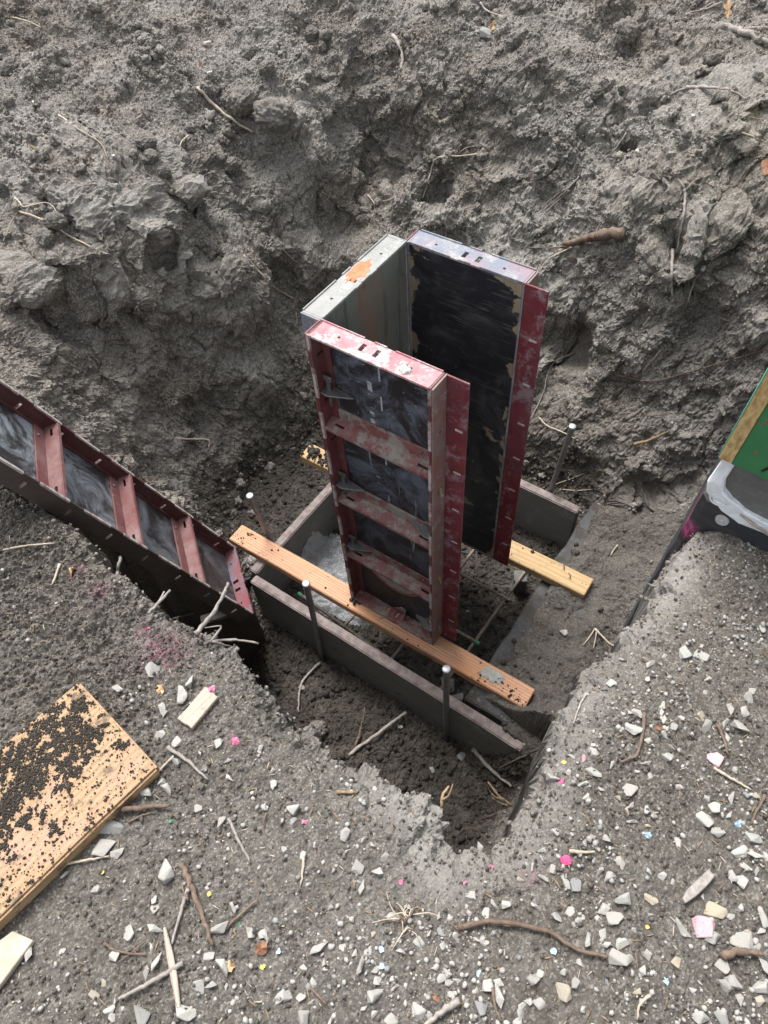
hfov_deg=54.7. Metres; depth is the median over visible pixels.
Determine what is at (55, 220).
soil clod
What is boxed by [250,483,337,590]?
form board
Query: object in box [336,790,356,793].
wood splinter
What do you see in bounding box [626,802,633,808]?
stone
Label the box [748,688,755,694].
stone
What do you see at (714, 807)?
stone
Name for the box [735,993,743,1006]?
stone
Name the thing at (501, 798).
root
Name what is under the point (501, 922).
twig
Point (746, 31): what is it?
root
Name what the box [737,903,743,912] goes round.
stone
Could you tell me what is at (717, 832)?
stone
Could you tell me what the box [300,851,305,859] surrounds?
stone
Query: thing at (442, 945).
stone
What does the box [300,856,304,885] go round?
straw
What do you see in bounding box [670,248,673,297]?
root
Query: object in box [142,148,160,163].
soil clod
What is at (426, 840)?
wood slivers
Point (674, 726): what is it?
stone
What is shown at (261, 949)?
leaf scrap
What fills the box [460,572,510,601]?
rebar
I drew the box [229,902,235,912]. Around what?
stone
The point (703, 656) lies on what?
stone
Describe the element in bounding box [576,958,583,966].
stone
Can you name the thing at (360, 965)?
stone
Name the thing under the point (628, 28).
soil clod
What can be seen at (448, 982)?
stone
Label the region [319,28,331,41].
soil clod
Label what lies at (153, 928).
stone
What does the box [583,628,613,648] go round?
root
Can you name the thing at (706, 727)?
stone
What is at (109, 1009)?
stone
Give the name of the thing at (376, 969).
stone
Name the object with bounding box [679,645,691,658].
stone
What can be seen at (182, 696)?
stone
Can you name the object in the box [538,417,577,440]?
root
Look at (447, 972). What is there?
stone
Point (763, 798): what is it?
twig
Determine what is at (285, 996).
stone
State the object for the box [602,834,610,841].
stone
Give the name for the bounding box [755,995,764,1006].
stone
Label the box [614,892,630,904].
stone
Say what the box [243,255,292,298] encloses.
root
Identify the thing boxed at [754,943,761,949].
stone
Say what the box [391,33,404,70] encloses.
twig
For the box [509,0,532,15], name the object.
soil clod
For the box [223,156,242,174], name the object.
soil clod
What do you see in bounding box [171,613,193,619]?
root
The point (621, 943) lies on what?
stone
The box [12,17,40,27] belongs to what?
twig
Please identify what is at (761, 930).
stone
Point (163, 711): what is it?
stone
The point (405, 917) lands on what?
grass tuft
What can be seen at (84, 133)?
root
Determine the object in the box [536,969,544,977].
stone
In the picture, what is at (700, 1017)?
stone
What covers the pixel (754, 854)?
stone
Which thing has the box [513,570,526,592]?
concrete spacer
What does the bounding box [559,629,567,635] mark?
pebble
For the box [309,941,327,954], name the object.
stone
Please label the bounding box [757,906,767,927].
stone
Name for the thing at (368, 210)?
bank rootlets
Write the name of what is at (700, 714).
stone
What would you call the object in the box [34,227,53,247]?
soil clod
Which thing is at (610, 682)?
stone
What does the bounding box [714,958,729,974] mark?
stone
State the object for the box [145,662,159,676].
stone
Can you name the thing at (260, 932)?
stone
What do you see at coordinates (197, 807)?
stone
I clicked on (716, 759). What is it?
stone
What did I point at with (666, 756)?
stone
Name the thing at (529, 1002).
stone
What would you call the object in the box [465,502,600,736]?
concrete footing
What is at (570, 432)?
steel stake
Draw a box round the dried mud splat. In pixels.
[479,666,504,684]
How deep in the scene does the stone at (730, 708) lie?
1.52 m
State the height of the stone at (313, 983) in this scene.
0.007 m
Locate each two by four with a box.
[229,525,534,705]
[300,445,592,598]
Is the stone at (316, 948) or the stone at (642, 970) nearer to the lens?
the stone at (642, 970)
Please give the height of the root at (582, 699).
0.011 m
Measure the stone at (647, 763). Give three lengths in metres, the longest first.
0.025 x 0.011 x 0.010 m
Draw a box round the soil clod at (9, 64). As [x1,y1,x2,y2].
[0,55,19,75]
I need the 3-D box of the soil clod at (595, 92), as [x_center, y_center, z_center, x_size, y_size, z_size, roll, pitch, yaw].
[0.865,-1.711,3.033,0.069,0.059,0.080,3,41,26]
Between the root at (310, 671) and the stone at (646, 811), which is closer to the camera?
the stone at (646, 811)
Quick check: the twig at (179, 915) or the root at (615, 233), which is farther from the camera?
the root at (615, 233)
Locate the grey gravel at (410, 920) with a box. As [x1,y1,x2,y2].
[6,542,767,1023]
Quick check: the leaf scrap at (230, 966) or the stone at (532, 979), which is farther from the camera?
the leaf scrap at (230, 966)
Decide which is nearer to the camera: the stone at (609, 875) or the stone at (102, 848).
the stone at (609, 875)
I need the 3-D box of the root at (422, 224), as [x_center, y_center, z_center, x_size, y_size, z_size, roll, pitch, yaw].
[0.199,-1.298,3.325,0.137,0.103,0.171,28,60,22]
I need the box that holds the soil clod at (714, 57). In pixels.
[703,49,725,66]
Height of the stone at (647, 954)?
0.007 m
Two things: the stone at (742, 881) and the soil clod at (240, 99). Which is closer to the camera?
the stone at (742, 881)
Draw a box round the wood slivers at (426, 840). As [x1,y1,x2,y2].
[0,502,767,1023]
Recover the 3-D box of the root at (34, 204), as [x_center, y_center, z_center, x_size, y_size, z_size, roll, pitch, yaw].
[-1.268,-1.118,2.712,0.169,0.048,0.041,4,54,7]
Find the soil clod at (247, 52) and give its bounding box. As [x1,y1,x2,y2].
[239,45,256,60]
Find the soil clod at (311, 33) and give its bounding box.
[303,25,318,40]
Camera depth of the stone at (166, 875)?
1.38 m
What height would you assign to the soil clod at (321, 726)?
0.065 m
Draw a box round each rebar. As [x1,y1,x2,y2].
[297,592,394,660]
[341,615,354,628]
[391,643,404,658]
[440,571,525,689]
[457,629,479,644]
[460,549,474,569]
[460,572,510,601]
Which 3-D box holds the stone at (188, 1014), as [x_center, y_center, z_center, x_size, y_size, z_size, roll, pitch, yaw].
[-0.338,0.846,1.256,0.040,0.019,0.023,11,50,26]
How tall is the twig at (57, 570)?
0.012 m
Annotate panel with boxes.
[611,368,767,650]
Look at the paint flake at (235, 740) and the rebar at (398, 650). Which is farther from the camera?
the rebar at (398, 650)
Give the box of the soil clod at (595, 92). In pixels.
[587,85,603,100]
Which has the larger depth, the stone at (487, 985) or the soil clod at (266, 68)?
the soil clod at (266, 68)
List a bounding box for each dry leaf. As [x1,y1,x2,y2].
[490,20,497,29]
[723,0,731,19]
[761,159,767,177]
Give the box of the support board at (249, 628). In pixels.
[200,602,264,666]
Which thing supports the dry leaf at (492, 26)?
on the ground
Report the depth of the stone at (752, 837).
1.37 m
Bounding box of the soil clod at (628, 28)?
[615,16,640,43]
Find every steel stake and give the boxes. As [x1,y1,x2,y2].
[246,492,273,542]
[302,580,324,659]
[442,665,450,740]
[548,423,575,492]
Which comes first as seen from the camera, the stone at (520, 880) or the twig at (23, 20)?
the stone at (520, 880)
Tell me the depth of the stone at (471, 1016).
1.23 m
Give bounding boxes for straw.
[0,543,54,550]
[158,755,173,771]
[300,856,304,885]
[448,921,470,939]
[636,993,651,1019]
[713,766,750,789]
[739,115,767,143]
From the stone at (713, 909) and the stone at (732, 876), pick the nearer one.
the stone at (713, 909)
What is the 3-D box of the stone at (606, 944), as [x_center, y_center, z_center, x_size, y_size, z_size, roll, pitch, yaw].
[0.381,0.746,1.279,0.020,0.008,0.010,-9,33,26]
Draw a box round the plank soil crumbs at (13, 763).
[0,684,152,906]
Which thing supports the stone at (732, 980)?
on the ground
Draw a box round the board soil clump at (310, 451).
[307,446,321,457]
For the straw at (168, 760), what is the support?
on the ground
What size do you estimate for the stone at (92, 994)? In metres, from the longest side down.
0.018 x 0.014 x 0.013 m
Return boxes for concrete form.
[0,379,253,621]
[302,234,409,355]
[305,319,444,644]
[407,229,536,558]
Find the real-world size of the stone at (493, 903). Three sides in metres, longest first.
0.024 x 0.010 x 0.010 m
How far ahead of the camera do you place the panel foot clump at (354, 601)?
2.68 m
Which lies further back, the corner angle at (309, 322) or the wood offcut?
the corner angle at (309, 322)
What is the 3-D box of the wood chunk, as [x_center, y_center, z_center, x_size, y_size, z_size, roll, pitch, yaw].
[0.557,0.667,1.320,0.078,0.020,0.017,-33,58,-19]
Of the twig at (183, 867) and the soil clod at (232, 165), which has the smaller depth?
the twig at (183, 867)
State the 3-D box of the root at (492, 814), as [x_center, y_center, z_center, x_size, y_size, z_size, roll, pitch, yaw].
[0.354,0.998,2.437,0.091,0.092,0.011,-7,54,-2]
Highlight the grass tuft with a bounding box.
[372,893,441,950]
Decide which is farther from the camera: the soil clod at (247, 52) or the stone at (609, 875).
the soil clod at (247, 52)
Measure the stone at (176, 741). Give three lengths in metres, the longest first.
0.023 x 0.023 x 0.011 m
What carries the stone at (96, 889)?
on the ground
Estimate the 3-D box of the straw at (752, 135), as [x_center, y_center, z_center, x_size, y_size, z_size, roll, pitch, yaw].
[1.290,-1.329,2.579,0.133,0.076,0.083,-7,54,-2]
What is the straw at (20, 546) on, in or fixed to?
on the ground
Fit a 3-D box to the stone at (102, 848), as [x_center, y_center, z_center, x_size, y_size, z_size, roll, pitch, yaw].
[-0.537,0.642,1.420,0.041,0.023,0.034,8,55,9]
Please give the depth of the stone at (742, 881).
1.33 m
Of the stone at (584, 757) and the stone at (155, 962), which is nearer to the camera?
the stone at (155, 962)
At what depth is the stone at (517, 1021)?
1.22 m
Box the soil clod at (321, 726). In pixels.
[309,720,327,738]
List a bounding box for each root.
[3,210,92,247]
[14,197,57,212]
[58,114,107,158]
[67,855,108,864]
[115,553,122,574]
[147,589,170,613]
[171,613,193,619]
[175,437,209,447]
[193,582,229,635]
[196,86,253,132]
[203,625,258,646]
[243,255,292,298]
[297,662,320,711]
[348,711,406,756]
[354,707,364,746]
[406,216,441,237]
[422,146,476,198]
[440,784,452,806]
[471,747,511,787]
[478,809,505,819]
[488,781,511,805]
[497,748,538,768]
[530,352,574,419]
[538,175,580,222]
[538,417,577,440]
[540,247,571,269]
[562,226,626,245]
[574,692,586,722]
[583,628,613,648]
[611,132,626,153]
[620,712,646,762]
[643,350,660,370]
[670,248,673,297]
[675,178,699,252]
[687,274,700,301]
[718,22,767,44]
[718,947,763,961]
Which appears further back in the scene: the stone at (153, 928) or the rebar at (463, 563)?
the rebar at (463, 563)
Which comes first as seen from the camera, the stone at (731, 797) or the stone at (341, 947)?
the stone at (341, 947)
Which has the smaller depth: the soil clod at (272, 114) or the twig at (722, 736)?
the twig at (722, 736)
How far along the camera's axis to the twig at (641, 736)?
1.48 m
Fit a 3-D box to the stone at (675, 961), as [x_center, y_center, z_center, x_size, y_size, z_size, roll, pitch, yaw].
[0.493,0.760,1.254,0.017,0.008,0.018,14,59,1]
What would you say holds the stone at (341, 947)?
on the ground
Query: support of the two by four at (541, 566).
on the form board at (309, 530)
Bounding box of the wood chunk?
[681,869,715,903]
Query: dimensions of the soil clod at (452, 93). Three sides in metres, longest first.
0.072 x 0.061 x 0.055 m
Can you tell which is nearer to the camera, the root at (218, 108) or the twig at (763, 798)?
the twig at (763, 798)
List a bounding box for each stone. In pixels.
[24,946,31,961]
[59,948,65,954]
[88,990,98,999]
[90,884,101,893]
[92,839,115,856]
[99,820,123,834]
[101,979,105,986]
[103,1004,114,1013]
[108,1013,114,1021]
[109,951,118,961]
[110,848,123,858]
[112,684,122,691]
[123,924,133,941]
[134,1005,150,1023]
[140,787,151,795]
[143,965,148,980]
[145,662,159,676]
[147,924,162,932]
[150,904,158,913]
[150,943,153,954]
[151,895,156,903]
[151,952,161,970]
[155,730,164,739]
[157,778,165,784]
[158,702,165,714]
[158,859,174,883]
[160,783,170,796]
[161,708,167,716]
[172,736,181,746]
[172,757,180,764]
[175,1003,195,1020]
[177,685,186,703]
[185,675,193,688]
[191,979,203,994]
[194,804,201,812]
[203,952,214,960]
[205,980,216,988]
[210,921,228,933]
[214,738,222,748]
[215,959,227,976]
[217,816,225,827]
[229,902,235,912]
[248,928,254,937]
[258,929,266,938]
[270,780,276,787]
[275,989,284,999]
[275,999,282,1004]
[280,990,292,1001]
[286,804,299,814]
[290,817,296,826]
[296,993,305,1001]
[298,1010,308,1023]
[299,964,306,970]
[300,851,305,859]
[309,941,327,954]
[310,977,316,986]
[339,943,345,950]
[340,827,349,841]
[351,859,363,875]
[356,958,364,973]
[358,879,363,894]
[364,948,371,954]
[367,989,382,1003]
[371,867,382,873]
[371,966,379,973]
[371,1010,378,1018]
[373,976,381,984]
[380,852,388,862]
[384,1013,398,1023]
[386,912,399,920]
[396,948,405,954]
[412,1002,425,1019]
[413,936,424,947]
[425,1011,432,1018]
[437,927,445,935]
[437,974,445,984]
[439,941,444,949]
[443,968,451,978]
[445,977,452,986]
[447,991,453,997]
[452,932,460,942]
[467,891,475,899]
[469,1014,475,1021]
[474,1001,486,1015]
[477,842,483,853]
[479,939,488,945]
[482,907,489,918]
[482,979,493,991]
[491,899,498,910]
[494,978,503,985]
[495,983,503,1008]
[502,900,511,908]
[515,1018,521,1023]
[517,876,523,882]
[517,1007,523,1020]
[518,1002,525,1008]
[524,998,532,1005]
[526,974,539,985]
[531,902,541,910]
[533,997,544,1009]
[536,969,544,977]
[538,847,545,852]
[538,874,547,881]
[546,773,560,780]
[549,864,555,873]
[550,828,559,835]
[551,912,561,921]
[555,982,571,1002]
[560,855,571,865]
[560,968,568,975]
[561,876,570,889]
[565,906,574,916]
[570,878,580,890]
[571,917,581,926]
[572,977,579,988]
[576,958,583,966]
[578,781,588,786]
[580,1006,585,1012]
[582,754,586,761]
[585,767,601,776]
[585,932,590,946]
[587,747,599,759]
[597,867,602,875]
[598,903,610,914]
[599,928,605,938]
[600,942,610,947]
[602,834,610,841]
[604,871,614,881]
[606,679,616,686]
[606,911,623,924]
[608,948,630,965]
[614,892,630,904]
[616,856,625,870]
[616,938,629,950]
[622,783,637,795]
[625,723,642,734]
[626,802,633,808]
[626,819,637,822]
[631,709,641,718]
[633,988,641,994]
[639,965,645,975]
[640,657,649,661]
[641,761,651,765]
[643,949,651,960]
[644,738,652,743]
[644,805,649,813]
[644,893,657,904]
[646,660,654,667]
[658,872,666,879]
[660,753,672,760]
[661,730,666,738]
[670,723,677,729]
[671,956,680,968]
[674,837,680,846]
[675,784,683,789]
[676,917,690,936]
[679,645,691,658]
[691,1011,709,1023]
[692,916,714,937]
[693,650,709,660]
[696,811,713,827]
[697,711,703,719]
[701,719,711,732]
[704,901,727,918]
[704,931,720,944]
[707,752,723,767]
[708,802,720,813]
[711,827,725,837]
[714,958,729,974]
[714,1010,728,1023]
[717,979,733,993]
[722,718,729,726]
[724,974,742,989]
[725,732,729,741]
[726,704,733,714]
[726,913,734,919]
[728,791,734,804]
[728,870,737,880]
[729,930,753,948]
[730,720,748,731]
[731,845,747,857]
[735,875,747,888]
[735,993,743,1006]
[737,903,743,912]
[739,862,749,870]
[740,706,749,716]
[744,692,752,702]
[745,832,761,842]
[746,851,764,857]
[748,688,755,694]
[752,981,767,993]
[753,792,760,798]
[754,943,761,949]
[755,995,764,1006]
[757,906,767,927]
[757,928,765,933]
[759,625,765,632]
[759,958,767,973]
[763,852,767,861]
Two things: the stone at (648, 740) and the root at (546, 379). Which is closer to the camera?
the stone at (648, 740)
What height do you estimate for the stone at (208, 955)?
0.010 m
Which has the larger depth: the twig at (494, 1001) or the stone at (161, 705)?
the stone at (161, 705)
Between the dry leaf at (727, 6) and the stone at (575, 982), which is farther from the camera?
the dry leaf at (727, 6)
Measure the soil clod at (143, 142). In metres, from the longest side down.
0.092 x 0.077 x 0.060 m
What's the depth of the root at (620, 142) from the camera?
2.94 m
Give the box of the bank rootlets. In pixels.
[0,0,766,519]
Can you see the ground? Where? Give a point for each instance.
(736, 216)
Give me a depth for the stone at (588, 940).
1.28 m
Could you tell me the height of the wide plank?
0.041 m
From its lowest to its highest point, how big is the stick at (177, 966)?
0.012 m
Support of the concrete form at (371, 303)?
on the ground
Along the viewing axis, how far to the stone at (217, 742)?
1.52 m
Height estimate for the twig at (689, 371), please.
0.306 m
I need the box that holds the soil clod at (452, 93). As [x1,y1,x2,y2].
[445,86,460,99]
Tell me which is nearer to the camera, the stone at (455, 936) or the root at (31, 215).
the stone at (455, 936)
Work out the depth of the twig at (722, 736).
1.48 m
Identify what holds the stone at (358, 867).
on the ground
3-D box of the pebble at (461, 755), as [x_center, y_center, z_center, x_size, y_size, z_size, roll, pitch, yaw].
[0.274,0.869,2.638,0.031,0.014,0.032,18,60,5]
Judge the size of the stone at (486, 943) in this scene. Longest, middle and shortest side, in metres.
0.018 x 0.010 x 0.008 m
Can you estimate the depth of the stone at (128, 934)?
1.33 m
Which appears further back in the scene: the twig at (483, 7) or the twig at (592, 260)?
the twig at (483, 7)
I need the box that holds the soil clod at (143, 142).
[135,134,157,149]
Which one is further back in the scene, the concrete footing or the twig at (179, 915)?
the concrete footing
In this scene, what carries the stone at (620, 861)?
on the ground
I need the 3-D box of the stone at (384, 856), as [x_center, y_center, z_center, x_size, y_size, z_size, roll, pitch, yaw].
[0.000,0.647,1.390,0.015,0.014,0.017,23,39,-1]
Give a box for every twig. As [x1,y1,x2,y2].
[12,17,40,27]
[51,563,60,584]
[103,940,146,962]
[121,803,169,811]
[128,811,157,822]
[167,745,208,779]
[171,888,189,943]
[179,862,213,945]
[225,899,257,931]
[227,817,250,862]
[310,986,326,1004]
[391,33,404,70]
[424,997,460,1023]
[458,918,607,958]
[479,2,502,15]
[491,987,500,1022]
[529,243,610,248]
[566,257,621,268]
[569,849,594,853]
[619,348,767,381]
[633,431,666,445]
[670,85,747,99]
[690,1,721,13]
[716,723,729,755]
[750,794,766,824]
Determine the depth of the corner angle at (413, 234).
1.93 m
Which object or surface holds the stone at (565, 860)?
on the ground
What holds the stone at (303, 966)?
on the ground
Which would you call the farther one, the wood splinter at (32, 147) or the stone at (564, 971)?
the wood splinter at (32, 147)
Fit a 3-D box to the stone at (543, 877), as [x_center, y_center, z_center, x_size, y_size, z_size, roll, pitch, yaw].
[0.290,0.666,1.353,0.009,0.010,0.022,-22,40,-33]
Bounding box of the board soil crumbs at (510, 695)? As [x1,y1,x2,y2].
[235,531,526,705]
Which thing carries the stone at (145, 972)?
on the ground
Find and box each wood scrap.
[156,685,163,693]
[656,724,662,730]
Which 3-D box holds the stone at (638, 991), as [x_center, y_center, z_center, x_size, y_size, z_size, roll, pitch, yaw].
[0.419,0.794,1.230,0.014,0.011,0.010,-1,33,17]
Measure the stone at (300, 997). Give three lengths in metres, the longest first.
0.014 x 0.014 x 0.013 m
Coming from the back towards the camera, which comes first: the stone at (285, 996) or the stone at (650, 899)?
the stone at (650, 899)
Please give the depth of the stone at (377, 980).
1.27 m
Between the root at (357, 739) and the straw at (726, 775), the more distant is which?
the root at (357, 739)
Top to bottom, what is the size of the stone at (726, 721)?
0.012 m
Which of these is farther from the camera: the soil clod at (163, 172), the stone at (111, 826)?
the soil clod at (163, 172)
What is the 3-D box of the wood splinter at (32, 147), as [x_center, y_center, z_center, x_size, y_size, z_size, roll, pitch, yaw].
[-1.322,-1.373,2.779,0.016,0.021,0.111,-34,58,-19]
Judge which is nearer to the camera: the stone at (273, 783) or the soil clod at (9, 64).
the stone at (273, 783)
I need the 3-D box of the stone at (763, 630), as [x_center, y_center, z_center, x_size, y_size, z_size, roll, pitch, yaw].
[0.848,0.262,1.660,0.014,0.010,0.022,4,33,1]
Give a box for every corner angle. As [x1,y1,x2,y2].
[300,312,350,594]
[388,230,418,355]
[432,373,469,644]
[493,271,548,565]
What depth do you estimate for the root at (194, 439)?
3.21 m
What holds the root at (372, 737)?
on the ground
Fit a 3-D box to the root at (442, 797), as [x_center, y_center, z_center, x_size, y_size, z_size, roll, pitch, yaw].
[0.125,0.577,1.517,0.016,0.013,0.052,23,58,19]
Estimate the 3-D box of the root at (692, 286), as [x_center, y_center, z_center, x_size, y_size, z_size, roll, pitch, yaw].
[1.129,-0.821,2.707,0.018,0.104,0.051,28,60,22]
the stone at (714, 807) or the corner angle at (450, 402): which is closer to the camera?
the stone at (714, 807)
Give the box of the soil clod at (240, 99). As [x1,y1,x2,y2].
[225,84,259,117]
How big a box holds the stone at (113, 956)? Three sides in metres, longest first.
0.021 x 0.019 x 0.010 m
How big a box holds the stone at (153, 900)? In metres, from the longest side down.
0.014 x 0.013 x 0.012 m
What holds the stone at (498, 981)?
on the ground
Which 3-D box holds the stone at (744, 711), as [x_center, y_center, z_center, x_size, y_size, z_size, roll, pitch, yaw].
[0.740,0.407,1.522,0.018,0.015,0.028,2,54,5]
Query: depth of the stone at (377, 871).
1.37 m
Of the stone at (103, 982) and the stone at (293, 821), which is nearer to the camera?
the stone at (103, 982)
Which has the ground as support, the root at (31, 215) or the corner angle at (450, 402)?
the root at (31, 215)
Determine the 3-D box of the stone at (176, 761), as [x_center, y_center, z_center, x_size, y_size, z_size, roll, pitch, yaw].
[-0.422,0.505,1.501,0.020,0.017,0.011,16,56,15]
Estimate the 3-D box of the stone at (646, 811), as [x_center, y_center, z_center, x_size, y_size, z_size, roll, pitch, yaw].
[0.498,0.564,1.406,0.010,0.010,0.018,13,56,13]
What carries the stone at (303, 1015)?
on the ground
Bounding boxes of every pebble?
[93,167,100,171]
[114,183,120,190]
[203,41,210,46]
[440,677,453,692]
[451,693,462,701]
[457,752,465,761]
[479,26,491,38]
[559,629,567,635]
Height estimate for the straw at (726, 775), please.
0.015 m
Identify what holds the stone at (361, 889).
on the ground
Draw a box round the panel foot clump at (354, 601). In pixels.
[349,597,360,605]
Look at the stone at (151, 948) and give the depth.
1.32 m
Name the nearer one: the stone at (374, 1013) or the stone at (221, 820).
the stone at (374, 1013)
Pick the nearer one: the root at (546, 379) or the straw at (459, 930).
the straw at (459, 930)
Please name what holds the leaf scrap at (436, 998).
on the ground
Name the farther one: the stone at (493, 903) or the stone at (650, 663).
the stone at (650, 663)
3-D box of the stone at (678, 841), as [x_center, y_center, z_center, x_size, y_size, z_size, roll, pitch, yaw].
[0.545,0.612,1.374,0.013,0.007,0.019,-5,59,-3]
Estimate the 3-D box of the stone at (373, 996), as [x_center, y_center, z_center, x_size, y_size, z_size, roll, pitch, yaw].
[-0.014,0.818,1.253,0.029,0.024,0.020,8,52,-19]
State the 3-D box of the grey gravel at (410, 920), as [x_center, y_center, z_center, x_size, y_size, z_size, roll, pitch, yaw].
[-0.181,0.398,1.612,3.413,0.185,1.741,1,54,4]
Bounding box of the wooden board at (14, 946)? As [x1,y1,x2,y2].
[0,932,34,988]
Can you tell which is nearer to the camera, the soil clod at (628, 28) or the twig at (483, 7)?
the soil clod at (628, 28)
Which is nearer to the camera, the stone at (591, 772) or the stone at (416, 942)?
the stone at (416, 942)
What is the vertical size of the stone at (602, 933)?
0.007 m
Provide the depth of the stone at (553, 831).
1.40 m
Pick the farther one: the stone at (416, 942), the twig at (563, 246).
the twig at (563, 246)
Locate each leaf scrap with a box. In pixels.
[227,959,235,971]
[255,940,267,954]
[432,995,438,1002]
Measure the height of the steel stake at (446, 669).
0.623 m
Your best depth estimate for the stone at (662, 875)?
1.33 m
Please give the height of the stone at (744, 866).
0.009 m
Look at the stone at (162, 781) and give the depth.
1.48 m
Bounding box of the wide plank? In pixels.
[0,683,159,930]
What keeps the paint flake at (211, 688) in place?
on the wood offcut
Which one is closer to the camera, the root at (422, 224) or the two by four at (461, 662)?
the two by four at (461, 662)
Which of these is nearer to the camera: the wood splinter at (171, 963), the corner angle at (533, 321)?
the wood splinter at (171, 963)
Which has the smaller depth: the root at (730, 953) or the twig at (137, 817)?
the root at (730, 953)
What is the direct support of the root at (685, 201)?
on the ground
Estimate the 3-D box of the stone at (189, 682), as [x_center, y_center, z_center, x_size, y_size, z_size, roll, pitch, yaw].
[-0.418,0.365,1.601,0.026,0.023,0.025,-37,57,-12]
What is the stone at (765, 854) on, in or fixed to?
on the ground
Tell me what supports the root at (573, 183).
on the ground
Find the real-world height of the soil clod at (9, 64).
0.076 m
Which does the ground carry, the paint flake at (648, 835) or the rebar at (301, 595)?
the paint flake at (648, 835)
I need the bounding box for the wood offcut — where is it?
[178,687,218,729]
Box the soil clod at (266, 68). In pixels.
[258,59,275,77]
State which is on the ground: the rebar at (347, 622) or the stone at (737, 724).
the stone at (737, 724)
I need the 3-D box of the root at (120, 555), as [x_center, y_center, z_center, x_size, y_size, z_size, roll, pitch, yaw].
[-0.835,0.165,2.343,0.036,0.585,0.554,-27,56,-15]
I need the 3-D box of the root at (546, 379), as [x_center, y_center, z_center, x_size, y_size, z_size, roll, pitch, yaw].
[0.735,-0.573,3.310,0.047,0.156,0.344,32,62,24]
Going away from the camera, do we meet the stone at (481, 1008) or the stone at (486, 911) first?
the stone at (481, 1008)
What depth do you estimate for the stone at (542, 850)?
1.38 m
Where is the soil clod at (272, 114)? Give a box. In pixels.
[252,96,297,133]
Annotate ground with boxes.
[0,0,767,1023]
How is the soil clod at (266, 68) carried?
on the ground
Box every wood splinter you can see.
[25,140,38,151]
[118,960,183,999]
[163,927,180,1007]
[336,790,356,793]
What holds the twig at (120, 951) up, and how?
on the ground
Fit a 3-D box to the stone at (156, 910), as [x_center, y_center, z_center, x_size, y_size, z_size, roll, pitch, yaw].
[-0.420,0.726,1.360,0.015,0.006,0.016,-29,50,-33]
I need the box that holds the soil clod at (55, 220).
[43,211,68,230]
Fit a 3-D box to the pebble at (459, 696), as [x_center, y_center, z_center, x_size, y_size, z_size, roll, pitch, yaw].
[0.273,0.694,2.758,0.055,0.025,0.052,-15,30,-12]
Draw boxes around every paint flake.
[208,685,214,691]
[232,737,239,744]
[550,948,556,954]
[644,832,651,838]
[663,977,668,985]
[734,820,741,826]
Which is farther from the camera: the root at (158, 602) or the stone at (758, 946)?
the root at (158, 602)
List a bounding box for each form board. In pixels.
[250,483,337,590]
[251,576,522,756]
[514,479,579,547]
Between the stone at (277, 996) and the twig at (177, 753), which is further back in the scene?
the twig at (177, 753)
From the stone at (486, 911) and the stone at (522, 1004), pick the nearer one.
the stone at (522, 1004)
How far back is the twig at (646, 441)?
3.00 m
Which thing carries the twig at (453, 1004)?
on the ground
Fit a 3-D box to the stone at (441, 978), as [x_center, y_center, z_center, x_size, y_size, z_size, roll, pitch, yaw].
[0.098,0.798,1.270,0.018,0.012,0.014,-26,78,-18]
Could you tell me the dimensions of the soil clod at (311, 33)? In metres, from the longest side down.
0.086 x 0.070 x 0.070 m
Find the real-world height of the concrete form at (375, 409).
1.231 m
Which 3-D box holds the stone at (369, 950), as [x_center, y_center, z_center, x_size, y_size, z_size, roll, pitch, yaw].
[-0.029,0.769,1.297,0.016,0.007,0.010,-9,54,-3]
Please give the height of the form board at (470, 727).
0.288 m
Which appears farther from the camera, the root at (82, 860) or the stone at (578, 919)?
the root at (82, 860)
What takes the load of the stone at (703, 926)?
on the ground
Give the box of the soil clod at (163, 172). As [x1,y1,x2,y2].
[156,166,171,179]
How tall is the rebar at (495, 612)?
0.017 m
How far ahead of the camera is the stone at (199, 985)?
1.28 m
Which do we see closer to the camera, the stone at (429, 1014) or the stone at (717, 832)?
the stone at (429, 1014)
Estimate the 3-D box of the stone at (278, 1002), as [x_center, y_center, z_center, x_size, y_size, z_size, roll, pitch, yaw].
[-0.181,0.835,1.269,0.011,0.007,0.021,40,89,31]
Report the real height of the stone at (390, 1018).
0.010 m
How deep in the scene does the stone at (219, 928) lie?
1.32 m

